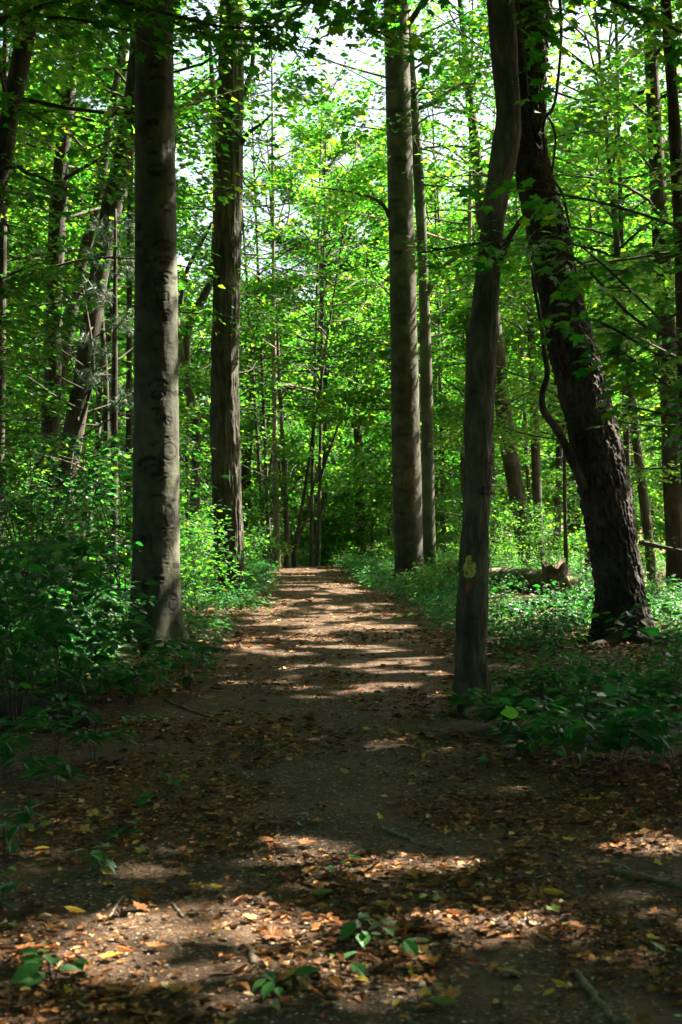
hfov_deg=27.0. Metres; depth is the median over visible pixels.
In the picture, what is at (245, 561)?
shrub
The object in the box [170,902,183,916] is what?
stick
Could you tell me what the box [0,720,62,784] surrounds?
ash seedling
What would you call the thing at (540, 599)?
shrub
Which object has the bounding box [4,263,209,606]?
young tree
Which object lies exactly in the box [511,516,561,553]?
shrub
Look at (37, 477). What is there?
shrub
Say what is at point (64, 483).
shrub
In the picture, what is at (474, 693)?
herb
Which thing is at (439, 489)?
leafy tree
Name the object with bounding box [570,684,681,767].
herb
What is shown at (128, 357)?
forest tree
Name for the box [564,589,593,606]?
shrub
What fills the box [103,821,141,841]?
seedling
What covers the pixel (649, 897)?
fallen leaf
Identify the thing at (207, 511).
shrub
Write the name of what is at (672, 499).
forest tree
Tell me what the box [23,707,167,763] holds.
ash seedling
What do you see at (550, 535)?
shrub
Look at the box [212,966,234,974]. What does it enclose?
fallen leaf
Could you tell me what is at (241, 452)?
young tree
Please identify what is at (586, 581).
shrub
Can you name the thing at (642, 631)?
herb
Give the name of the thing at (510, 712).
herb
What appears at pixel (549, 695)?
herb
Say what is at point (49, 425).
forest tree
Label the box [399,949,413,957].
fallen leaf
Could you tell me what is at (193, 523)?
shrub
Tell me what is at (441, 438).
young tree
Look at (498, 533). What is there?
shrub
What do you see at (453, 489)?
shrub
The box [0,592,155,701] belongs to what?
shrub
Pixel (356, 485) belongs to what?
young tree
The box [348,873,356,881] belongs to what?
fallen leaf
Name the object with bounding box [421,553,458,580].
shrub
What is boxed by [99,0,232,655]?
beech tree
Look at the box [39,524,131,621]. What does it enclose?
shrub
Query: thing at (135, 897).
stick
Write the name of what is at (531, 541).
shrub
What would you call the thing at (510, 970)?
fallen leaf
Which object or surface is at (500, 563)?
shrub
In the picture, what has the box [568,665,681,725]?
herb
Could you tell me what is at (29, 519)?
shrub
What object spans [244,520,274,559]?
shrub
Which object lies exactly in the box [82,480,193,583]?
shrub
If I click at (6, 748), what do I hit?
seedling
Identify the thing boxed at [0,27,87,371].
leafy tree
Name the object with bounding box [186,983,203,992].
fallen leaf
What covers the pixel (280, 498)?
young tree
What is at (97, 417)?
young tree
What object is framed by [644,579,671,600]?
shrub
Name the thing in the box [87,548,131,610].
shrub
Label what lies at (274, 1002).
fallen leaf
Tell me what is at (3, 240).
forest tree
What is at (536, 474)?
forest tree
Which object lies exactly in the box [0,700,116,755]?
ash seedling
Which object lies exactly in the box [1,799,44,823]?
seedling
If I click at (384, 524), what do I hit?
young tree
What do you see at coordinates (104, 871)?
fallen leaf
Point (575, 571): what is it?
shrub
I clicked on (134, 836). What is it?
fallen leaf
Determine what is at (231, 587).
shrub
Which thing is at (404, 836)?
stick
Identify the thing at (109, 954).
fallen leaf
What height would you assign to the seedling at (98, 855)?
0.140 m
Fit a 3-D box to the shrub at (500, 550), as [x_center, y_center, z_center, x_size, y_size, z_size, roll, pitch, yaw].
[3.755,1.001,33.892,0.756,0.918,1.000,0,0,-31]
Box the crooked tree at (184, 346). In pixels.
[81,2,333,572]
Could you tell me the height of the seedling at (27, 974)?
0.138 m
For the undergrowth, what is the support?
on the ground
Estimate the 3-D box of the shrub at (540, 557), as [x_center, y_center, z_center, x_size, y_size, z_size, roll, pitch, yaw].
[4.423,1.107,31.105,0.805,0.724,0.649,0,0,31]
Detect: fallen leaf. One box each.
[16,942,45,949]
[16,986,30,996]
[34,846,49,849]
[36,913,55,919]
[41,820,50,826]
[45,1000,54,1005]
[47,944,60,947]
[64,985,71,996]
[65,906,85,912]
[99,951,123,957]
[100,869,111,873]
[100,997,112,1000]
[115,946,131,951]
[129,834,141,837]
[140,891,155,893]
[145,940,166,946]
[176,870,186,878]
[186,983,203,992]
[189,883,201,886]
[204,883,222,888]
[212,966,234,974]
[219,953,230,959]
[233,895,244,901]
[235,982,249,990]
[269,998,280,1010]
[283,969,294,978]
[297,838,315,843]
[308,986,323,995]
[310,889,331,894]
[313,902,329,908]
[328,975,341,986]
[329,916,338,921]
[340,767,348,773]
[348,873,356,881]
[352,975,369,982]
[387,926,409,931]
[392,999,400,1006]
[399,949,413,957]
[405,975,422,981]
[406,866,420,878]
[406,966,412,974]
[412,963,424,970]
[418,986,430,994]
[419,893,430,898]
[429,996,457,1003]
[444,984,461,1003]
[446,909,462,913]
[489,963,504,971]
[500,933,522,938]
[501,967,521,974]
[512,984,522,990]
[531,824,543,831]
[541,888,564,894]
[543,988,554,995]
[546,904,560,912]
[551,979,570,986]
[563,836,574,840]
[566,981,579,988]
[567,901,579,904]
[568,920,583,926]
[642,821,648,827]
[642,895,659,899]
[646,933,658,938]
[653,858,662,864]
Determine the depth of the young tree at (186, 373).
26.80 m
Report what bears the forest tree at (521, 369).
on the ground
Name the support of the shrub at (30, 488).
on the ground
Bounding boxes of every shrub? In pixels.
[0,427,130,609]
[0,435,132,619]
[0,450,68,548]
[0,463,90,599]
[0,476,69,560]
[0,491,106,607]
[0,521,159,736]
[0,531,96,616]
[0,560,91,664]
[0,572,124,672]
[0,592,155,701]
[4,461,53,544]
[4,465,56,541]
[4,468,88,596]
[6,604,77,631]
[7,535,131,631]
[11,467,123,594]
[18,462,130,604]
[20,534,142,628]
[24,414,229,622]
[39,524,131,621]
[45,588,131,655]
[49,479,128,578]
[68,578,176,655]
[71,538,131,576]
[72,654,179,704]
[78,437,214,569]
[78,517,131,567]
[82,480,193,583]
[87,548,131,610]
[99,503,183,571]
[99,545,131,586]
[112,567,195,621]
[121,467,211,524]
[134,628,231,689]
[179,489,231,609]
[180,480,212,536]
[180,485,211,532]
[180,512,212,556]
[180,513,253,583]
[180,514,236,605]
[180,524,206,583]
[180,531,237,608]
[180,543,211,600]
[180,547,204,593]
[180,561,227,609]
[181,481,246,559]
[183,547,255,612]
[192,521,252,566]
[204,547,257,575]
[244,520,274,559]
[244,523,279,569]
[244,534,274,565]
[244,539,275,574]
[245,529,277,558]
[334,547,354,565]
[336,553,367,570]
[350,547,368,559]
[365,557,393,578]
[367,537,393,560]
[389,567,442,601]
[403,562,450,582]
[403,574,448,601]
[420,561,458,587]
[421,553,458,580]
[428,545,458,561]
[432,479,513,541]
[432,551,497,582]
[433,545,458,565]
[436,544,457,559]
[440,523,459,556]
[441,551,455,561]
[443,503,514,566]
[445,514,498,539]
[487,618,536,661]
[489,516,511,564]
[489,530,515,555]
[489,584,562,628]
[490,537,512,559]
[490,543,517,566]
[490,557,511,567]
[493,581,547,623]
[495,531,515,565]
[498,558,536,568]
[499,500,556,566]
[500,516,552,566]
[507,543,535,567]
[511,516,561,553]
[512,492,580,563]
[512,599,602,655]
[524,548,557,569]
[536,533,586,565]
[536,583,586,625]
[540,520,585,557]
[543,579,592,612]
[553,557,589,576]
[557,533,583,565]
[558,512,589,573]
[558,588,594,627]
[561,549,583,565]
[562,574,595,618]
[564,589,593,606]
[568,597,594,627]
[638,531,674,573]
[638,538,665,562]
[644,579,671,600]
[646,572,681,621]
[657,591,681,610]
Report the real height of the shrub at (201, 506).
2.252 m
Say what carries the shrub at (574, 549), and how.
on the ground
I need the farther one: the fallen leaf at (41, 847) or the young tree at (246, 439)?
the young tree at (246, 439)
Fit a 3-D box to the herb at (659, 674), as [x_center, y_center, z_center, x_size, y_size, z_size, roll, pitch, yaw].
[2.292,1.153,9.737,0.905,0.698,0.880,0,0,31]
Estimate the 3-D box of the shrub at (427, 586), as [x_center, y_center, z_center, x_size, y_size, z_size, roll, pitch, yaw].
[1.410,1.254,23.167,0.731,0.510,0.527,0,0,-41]
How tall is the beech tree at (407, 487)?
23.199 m
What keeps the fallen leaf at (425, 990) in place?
on the path
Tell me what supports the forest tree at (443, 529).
on the ground
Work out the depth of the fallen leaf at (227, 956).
4.72 m
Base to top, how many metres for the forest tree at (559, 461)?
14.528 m
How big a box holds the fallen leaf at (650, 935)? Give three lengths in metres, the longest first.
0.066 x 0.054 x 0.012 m
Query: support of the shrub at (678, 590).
on the ground
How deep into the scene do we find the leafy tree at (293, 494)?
65.40 m
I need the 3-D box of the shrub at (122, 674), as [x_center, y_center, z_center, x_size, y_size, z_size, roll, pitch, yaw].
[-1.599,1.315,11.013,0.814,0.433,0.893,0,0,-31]
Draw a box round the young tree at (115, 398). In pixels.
[74,208,134,601]
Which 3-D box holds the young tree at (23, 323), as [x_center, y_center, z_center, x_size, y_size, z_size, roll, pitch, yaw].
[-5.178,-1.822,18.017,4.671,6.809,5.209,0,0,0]
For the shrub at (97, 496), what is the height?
2.632 m
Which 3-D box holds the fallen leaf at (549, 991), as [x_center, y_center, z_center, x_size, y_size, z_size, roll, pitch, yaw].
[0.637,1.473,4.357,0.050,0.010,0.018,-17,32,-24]
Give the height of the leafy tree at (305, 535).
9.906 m
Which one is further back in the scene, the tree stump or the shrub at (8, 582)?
the tree stump
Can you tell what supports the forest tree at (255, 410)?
on the ground
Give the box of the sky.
[0,0,681,524]
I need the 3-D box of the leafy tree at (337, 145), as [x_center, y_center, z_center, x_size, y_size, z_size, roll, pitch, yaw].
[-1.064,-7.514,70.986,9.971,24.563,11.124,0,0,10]
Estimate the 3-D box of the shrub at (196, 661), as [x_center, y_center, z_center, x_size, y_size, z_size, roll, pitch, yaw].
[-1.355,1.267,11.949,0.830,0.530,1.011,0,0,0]
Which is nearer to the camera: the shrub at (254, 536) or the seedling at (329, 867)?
the seedling at (329, 867)
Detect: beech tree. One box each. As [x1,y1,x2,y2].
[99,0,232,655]
[311,0,438,580]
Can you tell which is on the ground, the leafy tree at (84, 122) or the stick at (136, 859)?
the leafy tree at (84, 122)
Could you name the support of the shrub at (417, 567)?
on the ground
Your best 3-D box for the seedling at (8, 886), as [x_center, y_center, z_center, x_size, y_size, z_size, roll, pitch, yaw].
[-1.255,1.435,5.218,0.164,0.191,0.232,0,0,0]
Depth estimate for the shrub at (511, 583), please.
18.82 m
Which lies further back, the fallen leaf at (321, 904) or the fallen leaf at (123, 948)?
the fallen leaf at (321, 904)
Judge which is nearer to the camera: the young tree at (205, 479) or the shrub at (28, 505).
the shrub at (28, 505)
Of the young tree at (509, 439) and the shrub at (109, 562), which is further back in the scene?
the young tree at (509, 439)
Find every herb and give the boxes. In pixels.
[444,687,543,725]
[460,696,577,734]
[486,713,577,755]
[499,667,577,702]
[500,702,630,768]
[512,689,608,726]
[514,686,632,702]
[518,701,668,775]
[543,683,649,719]
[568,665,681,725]
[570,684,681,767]
[589,594,681,678]
[596,699,681,780]
[606,627,681,726]
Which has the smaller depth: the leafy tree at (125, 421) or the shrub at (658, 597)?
the shrub at (658, 597)
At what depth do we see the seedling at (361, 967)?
4.61 m
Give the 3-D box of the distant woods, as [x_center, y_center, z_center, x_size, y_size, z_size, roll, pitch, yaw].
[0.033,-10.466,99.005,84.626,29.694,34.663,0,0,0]
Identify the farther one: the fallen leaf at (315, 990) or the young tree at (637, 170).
the young tree at (637, 170)
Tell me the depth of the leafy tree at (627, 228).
59.27 m
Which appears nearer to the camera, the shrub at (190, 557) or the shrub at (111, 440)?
the shrub at (111, 440)
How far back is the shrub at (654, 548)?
34.51 m
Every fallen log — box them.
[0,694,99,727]
[443,560,585,595]
[639,540,681,553]
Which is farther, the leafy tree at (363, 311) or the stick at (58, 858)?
the leafy tree at (363, 311)
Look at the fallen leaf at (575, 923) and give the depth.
5.08 m
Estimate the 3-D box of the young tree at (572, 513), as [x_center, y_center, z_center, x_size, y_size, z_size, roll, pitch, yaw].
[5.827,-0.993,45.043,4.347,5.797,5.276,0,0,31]
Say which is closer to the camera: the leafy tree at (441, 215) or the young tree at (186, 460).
the young tree at (186, 460)
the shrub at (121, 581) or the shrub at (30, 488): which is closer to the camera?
the shrub at (121, 581)
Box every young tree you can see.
[0,97,120,524]
[0,150,131,548]
[4,134,133,545]
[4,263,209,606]
[5,124,110,523]
[5,158,212,571]
[6,130,250,559]
[74,208,134,601]
[84,401,244,542]
[93,293,289,558]
[124,282,306,555]
[179,395,279,525]
[180,419,281,556]
[246,456,354,565]
[251,417,327,565]
[270,435,388,565]
[293,427,393,564]
[306,439,393,565]
[314,254,466,546]
[327,417,446,562]
[365,431,461,559]
[366,234,568,544]
[370,207,570,560]
[427,154,663,573]
[438,388,561,557]
[447,130,663,523]
[457,402,583,558]
[499,133,681,489]
[562,85,681,493]
[600,102,681,476]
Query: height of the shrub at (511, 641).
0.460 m
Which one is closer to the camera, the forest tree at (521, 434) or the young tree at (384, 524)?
the forest tree at (521, 434)
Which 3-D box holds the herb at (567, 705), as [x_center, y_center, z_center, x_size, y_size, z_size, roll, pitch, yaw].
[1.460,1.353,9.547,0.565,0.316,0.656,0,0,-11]
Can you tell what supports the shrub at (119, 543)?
on the ground
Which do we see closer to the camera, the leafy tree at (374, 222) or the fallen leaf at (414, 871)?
the fallen leaf at (414, 871)
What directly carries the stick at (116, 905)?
on the path
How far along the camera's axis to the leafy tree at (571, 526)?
53.80 m
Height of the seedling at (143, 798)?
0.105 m
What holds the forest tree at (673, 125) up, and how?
on the ground
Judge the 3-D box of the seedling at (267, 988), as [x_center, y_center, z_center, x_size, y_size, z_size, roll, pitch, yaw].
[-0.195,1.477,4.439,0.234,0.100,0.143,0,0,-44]
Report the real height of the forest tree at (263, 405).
14.377 m
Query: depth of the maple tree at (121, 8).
12.20 m
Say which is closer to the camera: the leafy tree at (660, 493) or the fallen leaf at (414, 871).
the fallen leaf at (414, 871)
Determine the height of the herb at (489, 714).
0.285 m
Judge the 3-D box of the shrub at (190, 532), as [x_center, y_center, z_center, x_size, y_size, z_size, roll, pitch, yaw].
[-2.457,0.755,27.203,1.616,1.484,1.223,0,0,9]
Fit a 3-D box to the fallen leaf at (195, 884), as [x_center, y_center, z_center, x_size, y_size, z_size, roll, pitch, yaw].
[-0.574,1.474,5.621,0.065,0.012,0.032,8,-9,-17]
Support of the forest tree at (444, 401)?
on the ground
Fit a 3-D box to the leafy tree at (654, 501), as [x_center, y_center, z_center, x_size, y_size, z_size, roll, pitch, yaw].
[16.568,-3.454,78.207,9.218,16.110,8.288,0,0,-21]
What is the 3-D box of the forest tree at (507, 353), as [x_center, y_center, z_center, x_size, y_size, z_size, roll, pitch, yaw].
[4.662,-5.733,38.045,7.266,14.677,7.468,0,0,40]
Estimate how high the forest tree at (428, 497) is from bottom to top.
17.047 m
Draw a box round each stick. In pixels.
[6,800,45,817]
[41,852,77,865]
[109,895,124,916]
[115,847,164,869]
[131,894,149,911]
[164,698,226,721]
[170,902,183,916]
[246,947,257,964]
[380,826,443,849]
[575,971,622,1023]
[595,860,631,869]
[611,867,681,888]
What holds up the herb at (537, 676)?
on the ground
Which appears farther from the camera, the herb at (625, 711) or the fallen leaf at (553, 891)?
the herb at (625, 711)
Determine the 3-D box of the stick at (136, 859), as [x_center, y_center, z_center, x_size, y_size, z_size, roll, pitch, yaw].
[-0.866,1.495,6.139,0.023,0.022,0.416,0,0,22]
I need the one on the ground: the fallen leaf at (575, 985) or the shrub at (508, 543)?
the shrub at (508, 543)
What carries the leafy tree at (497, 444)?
on the ground
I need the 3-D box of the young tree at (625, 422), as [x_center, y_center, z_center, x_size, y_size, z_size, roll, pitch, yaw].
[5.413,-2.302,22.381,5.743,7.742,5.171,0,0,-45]
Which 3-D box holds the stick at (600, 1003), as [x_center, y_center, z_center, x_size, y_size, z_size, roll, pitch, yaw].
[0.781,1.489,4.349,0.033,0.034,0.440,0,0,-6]
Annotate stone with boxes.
[409,979,426,988]
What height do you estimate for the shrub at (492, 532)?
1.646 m
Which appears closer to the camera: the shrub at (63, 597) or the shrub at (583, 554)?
the shrub at (63, 597)
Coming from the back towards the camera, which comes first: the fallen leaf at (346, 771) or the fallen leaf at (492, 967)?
the fallen leaf at (346, 771)
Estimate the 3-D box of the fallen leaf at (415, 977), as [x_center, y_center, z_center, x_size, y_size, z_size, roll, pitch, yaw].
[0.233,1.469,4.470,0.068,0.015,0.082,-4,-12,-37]
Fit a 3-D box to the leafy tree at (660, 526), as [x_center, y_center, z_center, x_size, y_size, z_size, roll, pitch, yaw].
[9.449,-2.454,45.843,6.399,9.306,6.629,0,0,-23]
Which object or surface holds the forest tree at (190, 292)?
on the ground
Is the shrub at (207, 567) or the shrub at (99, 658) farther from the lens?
the shrub at (207, 567)
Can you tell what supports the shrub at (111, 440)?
on the ground
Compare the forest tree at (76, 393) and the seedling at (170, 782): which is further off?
the forest tree at (76, 393)
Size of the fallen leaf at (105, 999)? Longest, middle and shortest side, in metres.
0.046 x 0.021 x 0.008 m
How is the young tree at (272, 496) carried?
on the ground
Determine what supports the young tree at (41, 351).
on the ground
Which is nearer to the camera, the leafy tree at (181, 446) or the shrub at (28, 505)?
the shrub at (28, 505)
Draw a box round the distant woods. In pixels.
[14,86,680,563]
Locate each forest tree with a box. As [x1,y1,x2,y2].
[0,0,258,598]
[0,0,323,585]
[0,0,346,584]
[0,0,348,222]
[0,0,362,584]
[6,1,340,523]
[38,0,409,596]
[118,40,390,563]
[118,57,363,563]
[125,201,373,460]
[174,0,388,568]
[181,76,447,565]
[182,107,435,567]
[192,106,418,566]
[200,49,473,566]
[241,188,435,559]
[245,0,588,572]
[284,81,551,553]
[292,0,666,568]
[297,162,536,429]
[306,0,633,508]
[323,0,681,495]
[338,0,681,566]
[347,153,530,553]
[348,0,681,599]
[386,22,642,529]
[405,0,681,589]
[418,1,681,501]
[436,80,670,562]
[446,241,676,562]
[551,65,681,404]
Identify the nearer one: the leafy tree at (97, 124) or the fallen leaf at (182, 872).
the fallen leaf at (182, 872)
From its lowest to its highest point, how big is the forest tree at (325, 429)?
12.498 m
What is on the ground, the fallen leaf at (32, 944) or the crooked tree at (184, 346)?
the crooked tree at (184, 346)
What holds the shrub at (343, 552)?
on the ground
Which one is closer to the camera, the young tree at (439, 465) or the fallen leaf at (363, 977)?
the fallen leaf at (363, 977)
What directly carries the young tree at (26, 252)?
on the ground
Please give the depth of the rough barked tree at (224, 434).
24.80 m
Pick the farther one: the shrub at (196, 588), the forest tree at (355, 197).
the forest tree at (355, 197)
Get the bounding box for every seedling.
[0,687,87,721]
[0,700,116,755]
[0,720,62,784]
[0,735,34,781]
[0,821,33,863]
[0,871,23,915]
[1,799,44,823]
[10,947,88,989]
[19,762,86,798]
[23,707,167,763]
[66,846,116,872]
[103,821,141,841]
[137,791,156,805]
[152,774,181,793]
[252,965,320,998]
[325,854,361,871]
[330,951,366,975]
[340,912,397,950]
[383,936,428,957]
[478,751,502,768]
[649,941,681,962]
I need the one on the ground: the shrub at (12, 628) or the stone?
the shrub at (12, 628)
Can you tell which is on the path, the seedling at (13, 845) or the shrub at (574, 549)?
the seedling at (13, 845)
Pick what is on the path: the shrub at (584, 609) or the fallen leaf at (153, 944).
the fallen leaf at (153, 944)
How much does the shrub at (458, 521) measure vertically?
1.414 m
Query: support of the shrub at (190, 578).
on the ground
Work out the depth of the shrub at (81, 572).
9.54 m
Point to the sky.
(359, 56)
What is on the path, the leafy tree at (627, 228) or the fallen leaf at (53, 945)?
the fallen leaf at (53, 945)
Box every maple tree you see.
[0,0,442,263]
[17,0,681,719]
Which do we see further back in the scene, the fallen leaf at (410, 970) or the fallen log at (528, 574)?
the fallen log at (528, 574)
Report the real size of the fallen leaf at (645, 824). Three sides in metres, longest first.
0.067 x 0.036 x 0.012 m
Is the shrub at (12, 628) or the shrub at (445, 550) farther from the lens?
the shrub at (445, 550)
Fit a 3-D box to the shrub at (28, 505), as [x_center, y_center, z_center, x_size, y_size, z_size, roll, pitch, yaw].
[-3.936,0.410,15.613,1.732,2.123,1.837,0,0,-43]
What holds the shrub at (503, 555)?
on the ground
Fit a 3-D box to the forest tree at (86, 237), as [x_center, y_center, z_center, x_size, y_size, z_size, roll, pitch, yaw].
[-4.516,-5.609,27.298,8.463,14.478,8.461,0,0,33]
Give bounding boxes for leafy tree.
[0,4,189,470]
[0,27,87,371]
[0,79,201,515]
[5,55,126,545]
[15,107,133,494]
[38,295,212,545]
[73,141,134,531]
[84,366,209,521]
[179,276,369,553]
[182,398,281,534]
[239,330,389,565]
[240,118,390,557]
[241,283,458,562]
[251,436,336,565]
[251,443,305,556]
[298,274,457,560]
[300,117,462,522]
[336,375,496,548]
[344,155,459,474]
[344,185,505,542]
[420,337,551,560]
[430,235,555,542]
[431,158,584,511]
[496,358,662,563]
[501,147,647,510]
[512,87,675,509]
[527,203,655,561]
[529,311,665,557]
[553,180,672,563]
[582,432,664,553]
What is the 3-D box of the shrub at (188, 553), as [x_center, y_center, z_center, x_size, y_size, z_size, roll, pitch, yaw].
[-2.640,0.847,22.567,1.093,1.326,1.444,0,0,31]
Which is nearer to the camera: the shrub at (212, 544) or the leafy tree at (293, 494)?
the shrub at (212, 544)
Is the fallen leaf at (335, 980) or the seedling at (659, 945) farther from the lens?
the seedling at (659, 945)
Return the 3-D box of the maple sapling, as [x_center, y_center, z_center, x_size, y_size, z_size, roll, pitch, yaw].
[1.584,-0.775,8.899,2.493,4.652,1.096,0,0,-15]
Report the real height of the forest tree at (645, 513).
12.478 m
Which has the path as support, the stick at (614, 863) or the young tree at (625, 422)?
the stick at (614, 863)
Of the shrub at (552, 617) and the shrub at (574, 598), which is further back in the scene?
the shrub at (574, 598)
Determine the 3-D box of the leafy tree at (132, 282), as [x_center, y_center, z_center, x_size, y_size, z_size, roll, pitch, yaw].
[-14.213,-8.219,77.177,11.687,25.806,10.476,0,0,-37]
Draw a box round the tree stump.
[540,558,577,597]
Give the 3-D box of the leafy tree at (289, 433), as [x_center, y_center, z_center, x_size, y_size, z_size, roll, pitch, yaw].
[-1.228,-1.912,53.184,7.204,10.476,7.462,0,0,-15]
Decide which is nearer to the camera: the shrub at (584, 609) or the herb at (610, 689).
the herb at (610, 689)
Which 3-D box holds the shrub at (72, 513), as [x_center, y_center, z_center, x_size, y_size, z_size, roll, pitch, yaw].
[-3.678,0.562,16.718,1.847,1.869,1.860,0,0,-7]
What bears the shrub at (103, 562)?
on the ground
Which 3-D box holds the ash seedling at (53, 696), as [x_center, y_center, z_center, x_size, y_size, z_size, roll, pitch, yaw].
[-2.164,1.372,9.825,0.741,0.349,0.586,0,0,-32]
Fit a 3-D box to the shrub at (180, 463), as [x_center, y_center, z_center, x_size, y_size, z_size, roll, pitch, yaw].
[-3.467,0.122,23.490,2.486,2.775,2.085,0,0,11]
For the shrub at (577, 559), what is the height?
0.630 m
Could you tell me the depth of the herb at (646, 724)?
7.90 m
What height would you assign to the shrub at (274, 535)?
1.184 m
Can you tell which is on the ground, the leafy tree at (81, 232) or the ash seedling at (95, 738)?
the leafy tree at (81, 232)
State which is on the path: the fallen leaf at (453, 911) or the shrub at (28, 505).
the fallen leaf at (453, 911)
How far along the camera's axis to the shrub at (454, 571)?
22.51 m
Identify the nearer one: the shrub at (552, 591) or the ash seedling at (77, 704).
the ash seedling at (77, 704)
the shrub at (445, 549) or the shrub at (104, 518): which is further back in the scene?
the shrub at (445, 549)
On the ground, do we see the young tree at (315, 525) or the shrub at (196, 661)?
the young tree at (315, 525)
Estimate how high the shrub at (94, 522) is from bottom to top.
2.126 m
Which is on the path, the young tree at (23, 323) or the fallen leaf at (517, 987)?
the fallen leaf at (517, 987)
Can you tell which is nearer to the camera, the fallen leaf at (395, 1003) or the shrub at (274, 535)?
the fallen leaf at (395, 1003)
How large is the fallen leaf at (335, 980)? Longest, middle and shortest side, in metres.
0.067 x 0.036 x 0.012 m
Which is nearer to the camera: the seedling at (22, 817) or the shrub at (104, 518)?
the seedling at (22, 817)
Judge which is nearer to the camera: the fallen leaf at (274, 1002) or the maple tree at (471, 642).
the fallen leaf at (274, 1002)
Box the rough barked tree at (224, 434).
[209,0,270,595]
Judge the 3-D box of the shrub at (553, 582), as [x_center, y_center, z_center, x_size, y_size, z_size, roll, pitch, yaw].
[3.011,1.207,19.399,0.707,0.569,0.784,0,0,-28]
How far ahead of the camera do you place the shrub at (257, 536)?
31.07 m
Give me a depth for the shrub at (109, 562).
15.51 m
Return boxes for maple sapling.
[400,175,681,462]
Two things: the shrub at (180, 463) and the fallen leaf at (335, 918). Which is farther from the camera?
the shrub at (180, 463)
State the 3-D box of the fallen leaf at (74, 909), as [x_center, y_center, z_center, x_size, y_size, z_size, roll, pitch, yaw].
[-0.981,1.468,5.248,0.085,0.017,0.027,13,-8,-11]
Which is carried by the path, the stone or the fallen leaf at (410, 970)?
the stone
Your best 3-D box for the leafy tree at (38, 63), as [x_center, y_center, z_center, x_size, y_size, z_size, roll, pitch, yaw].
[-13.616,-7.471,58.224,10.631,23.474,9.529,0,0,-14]
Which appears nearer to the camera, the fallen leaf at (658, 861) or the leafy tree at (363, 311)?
the fallen leaf at (658, 861)
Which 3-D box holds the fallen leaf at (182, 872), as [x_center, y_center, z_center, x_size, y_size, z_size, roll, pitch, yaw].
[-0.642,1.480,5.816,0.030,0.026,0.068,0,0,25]
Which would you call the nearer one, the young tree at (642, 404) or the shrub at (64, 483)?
the shrub at (64, 483)
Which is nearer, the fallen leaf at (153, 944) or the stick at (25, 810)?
the fallen leaf at (153, 944)
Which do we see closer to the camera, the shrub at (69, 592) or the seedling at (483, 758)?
the seedling at (483, 758)
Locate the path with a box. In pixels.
[0,566,681,1023]
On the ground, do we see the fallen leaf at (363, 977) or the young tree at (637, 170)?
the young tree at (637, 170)
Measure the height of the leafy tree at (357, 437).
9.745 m
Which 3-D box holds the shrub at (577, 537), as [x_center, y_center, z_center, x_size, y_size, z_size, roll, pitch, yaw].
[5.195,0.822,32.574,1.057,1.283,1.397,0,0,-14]
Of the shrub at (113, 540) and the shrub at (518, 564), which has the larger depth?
the shrub at (518, 564)
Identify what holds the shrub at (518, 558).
on the ground
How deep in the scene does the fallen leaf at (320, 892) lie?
5.48 m
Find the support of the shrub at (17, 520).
on the ground
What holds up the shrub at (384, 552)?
on the ground
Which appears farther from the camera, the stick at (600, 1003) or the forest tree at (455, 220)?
the forest tree at (455, 220)
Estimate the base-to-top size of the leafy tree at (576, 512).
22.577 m
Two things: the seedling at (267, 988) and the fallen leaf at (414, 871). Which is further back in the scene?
the fallen leaf at (414, 871)
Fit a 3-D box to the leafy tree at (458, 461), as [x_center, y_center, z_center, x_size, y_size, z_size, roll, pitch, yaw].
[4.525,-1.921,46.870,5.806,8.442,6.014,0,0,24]
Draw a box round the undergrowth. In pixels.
[0,550,681,702]
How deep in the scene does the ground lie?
12.69 m
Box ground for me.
[0,525,681,816]
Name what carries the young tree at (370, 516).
on the ground
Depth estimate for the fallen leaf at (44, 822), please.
6.75 m
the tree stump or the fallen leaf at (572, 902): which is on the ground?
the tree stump
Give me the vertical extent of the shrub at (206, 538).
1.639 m
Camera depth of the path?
6.30 m
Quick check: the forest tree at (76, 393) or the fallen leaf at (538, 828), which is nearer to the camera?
the fallen leaf at (538, 828)
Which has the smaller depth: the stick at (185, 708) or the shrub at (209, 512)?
the stick at (185, 708)
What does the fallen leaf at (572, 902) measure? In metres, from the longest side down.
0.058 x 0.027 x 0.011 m
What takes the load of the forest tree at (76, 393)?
on the ground
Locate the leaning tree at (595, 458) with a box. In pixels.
[515,0,677,646]
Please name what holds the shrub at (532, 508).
on the ground
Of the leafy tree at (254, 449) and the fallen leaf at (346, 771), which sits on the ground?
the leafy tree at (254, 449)
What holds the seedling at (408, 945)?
on the path
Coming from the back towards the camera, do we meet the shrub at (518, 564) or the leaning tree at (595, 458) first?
the shrub at (518, 564)
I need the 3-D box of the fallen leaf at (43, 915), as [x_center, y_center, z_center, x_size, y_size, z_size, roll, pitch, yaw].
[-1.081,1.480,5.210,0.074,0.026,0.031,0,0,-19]
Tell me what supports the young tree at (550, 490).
on the ground
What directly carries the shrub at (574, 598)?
on the ground
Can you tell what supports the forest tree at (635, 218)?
on the ground
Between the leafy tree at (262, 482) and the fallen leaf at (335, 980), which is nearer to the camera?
the fallen leaf at (335, 980)
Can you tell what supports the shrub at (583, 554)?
on the ground

